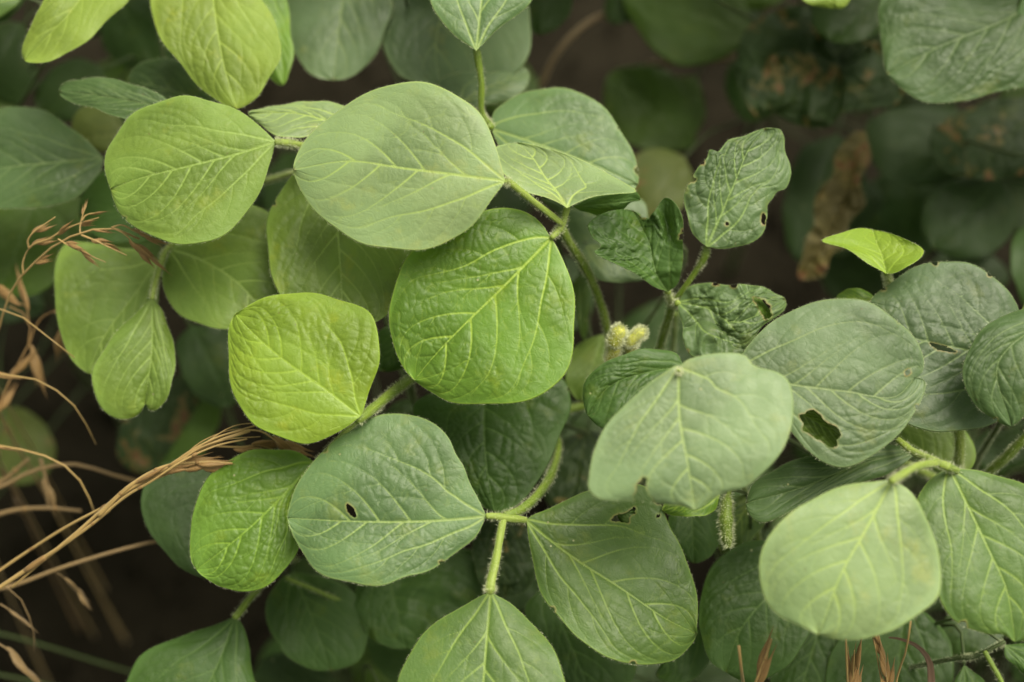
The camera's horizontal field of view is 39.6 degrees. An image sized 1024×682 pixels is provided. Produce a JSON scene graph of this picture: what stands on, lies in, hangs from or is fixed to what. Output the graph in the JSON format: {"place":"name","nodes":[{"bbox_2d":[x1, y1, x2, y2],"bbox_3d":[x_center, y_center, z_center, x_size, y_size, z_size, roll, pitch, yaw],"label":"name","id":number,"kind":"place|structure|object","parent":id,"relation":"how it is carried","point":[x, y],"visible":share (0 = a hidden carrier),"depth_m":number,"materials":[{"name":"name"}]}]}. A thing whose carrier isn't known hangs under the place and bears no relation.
{"place":"outdoors","nodes":[
{"label":"outdoors","id":0,"kind":"place"},
{"bbox_2d":[0,0,1023,681],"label":"ground","id":1,"kind":"structure","parent":0,"point":[602,50],"depth_m":1.11,"materials":[{"name":"soil"}]},
{"bbox_2d":[0,587,40,681],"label":"dry stalk","id":2,"kind":"object","parent":1,"relation":"on","point":[18,662],"visible":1,"depth_m":0.68,"materials":[{"name":"plant"}]},
{"bbox_2d":[0,265,81,631],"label":"dry stalk","id":3,"kind":"object","parent":1,"relation":"on","point":[33,359],"visible":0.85,"depth_m":0.70,"materials":[{"name":"beige plant"}]},
{"bbox_2d":[0,445,94,681],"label":"dry stalk","id":4,"kind":"object","parent":1,"relation":"on","point":[38,661],"visible":0.87,"depth_m":0.82,"materials":[{"name":"plant"}]},
{"bbox_2d":[0,372,95,638],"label":"dry stalk","id":5,"kind":"object","parent":1,"relation":"on","point":[5,375],"visible":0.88,"depth_m":0.81,"materials":[{"name":"plant"}]},
{"bbox_2d":[0,309,106,591],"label":"dry stalk","id":6,"kind":"object","parent":1,"relation":"on","point":[81,544],"visible":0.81,"depth_m":0.86,"materials":[{"name":"plant"}]},
{"bbox_2d":[0,457,134,515],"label":"dry stalk","id":7,"kind":"object","parent":1,"relation":"on","point":[48,492],"visible":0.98,"depth_m":0.71,"materials":[{"name":"plant"}]},
{"bbox_2d":[0,0,136,492],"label":"soybean plant","id":8,"kind":"object","parent":1,"relation":"on","point":[48,157],"visible":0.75,"depth_m":0.74,"materials":[{"name":"green plant"}]},
{"bbox_2d":[0,540,156,609],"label":"dry stalk","id":9,"kind":"object","parent":1,"relation":"on","point":[81,595],"visible":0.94,"depth_m":0.68,"materials":[{"name":"plant"}]},
{"bbox_2d":[0,200,169,643],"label":"dry stalk","id":10,"kind":"object","parent":1,"relation":"on","point":[145,253],"visible":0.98,"depth_m":0.64,"materials":[{"name":"plant"}]},
{"bbox_2d":[0,423,313,589],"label":"dry stalk","id":11,"kind":"object","parent":1,"relation":"on","point":[191,460],"visible":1,"depth_m":0.63,"materials":[{"name":"plant"}]},
{"bbox_2d":[22,0,343,440],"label":"soybean plant","id":12,"kind":"object","parent":1,"relation":"on","point":[188,156],"visible":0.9,"depth_m":0.66,"materials":[{"name":"green plant"}]},
{"bbox_2d":[189,172,417,591],"bbox_3d":[-0.084,0.078,0.840,0.116,0.483,0.282,9,60,5],"label":"soybean plant","id":13,"kind":"object","parent":1,"relation":"on","point":[311,349],"visible":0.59,"depth_m":0.62,"materials":[{"name":"green plant"}]},
{"bbox_2d":[0,318,636,681],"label":"soybean plant","id":14,"kind":"object","parent":1,"relation":"on","point":[320,626],"visible":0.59,"depth_m":0.69,"materials":[{"name":"green plant"}]},
{"bbox_2d":[287,0,638,392],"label":"soybean plant","id":15,"kind":"object","parent":1,"relation":"on","point":[475,53],"visible":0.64,"depth_m":0.70,"materials":[{"name":"green plant"}]},
{"bbox_2d":[287,80,698,681],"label":"soybean plant","id":16,"kind":"object","parent":1,"relation":"on","point":[486,306],"visible":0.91,"depth_m":0.61,"materials":[{"name":"green plant"}]},
{"bbox_2d":[100,0,1023,304],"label":"soybean plant","id":17,"kind":"object","parent":1,"relation":"on","point":[918,70],"visible":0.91,"depth_m":0.78,"materials":[{"name":"green plant"}]},
{"bbox_2d":[485,128,794,509],"bbox_3d":[0.061,0.008,0.869,0.274,0.504,0.174,30,64,16],"label":"soybean plant","id":18,"kind":"object","parent":1,"relation":"on","point":[739,183],"visible":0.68,"depth_m":0.63,"materials":[{"name":"green plant"}]},
{"bbox_2d":[737,628,776,681],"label":"dry stalk","id":19,"kind":"object","parent":1,"relation":"on","point":[763,663],"visible":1,"depth_m":0.59,"materials":[{"name":"plant"}]},
{"bbox_2d":[583,175,1023,509],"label":"soybean plant","id":20,"kind":"object","parent":1,"relation":"on","point":[926,357],"visible":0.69,"depth_m":0.60,"materials":[{"name":"green plant"}]},
{"bbox_2d":[631,426,1023,681],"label":"soybean plant","id":21,"kind":"object","parent":1,"relation":"on","point":[734,610],"visible":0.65,"depth_m":0.66,"materials":[{"name":"green plant"}]},
{"bbox_2d":[845,639,863,681],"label":"dry stalk","id":22,"kind":"object","parent":1,"relation":"on","point":[852,671],"visible":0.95,"depth_m":0.62,"materials":[{"name":"plant"}]},
{"bbox_2d":[872,635,894,681],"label":"dry stalk","id":23,"kind":"object","parent":1,"relation":"on","point":[887,673],"visible":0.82,"depth_m":0.61,"materials":[{"name":"plant"}]},
{"bbox_2d":[746,417,1023,681],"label":"soybean plant","id":24,"kind":"object","parent":1,"relation":"on","point":[848,553],"visible":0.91,"depth_m":0.57,"materials":[{"name":"green plant"}]},
{"bbox_2d":[895,621,911,681],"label":"dry stalk","id":25,"kind":"object","parent":1,"relation":"on","point":[901,663],"visible":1,"depth_m":0.60,"materials":[{"name":"plant"}]},
{"bbox_2d":[889,637,934,681],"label":"withered blade","id":26,"kind":"object","parent":1,"relation":"on","point":[930,670],"visible":1,"depth_m":0.62,"materials":[{"name":"brown plant"}]}
]}

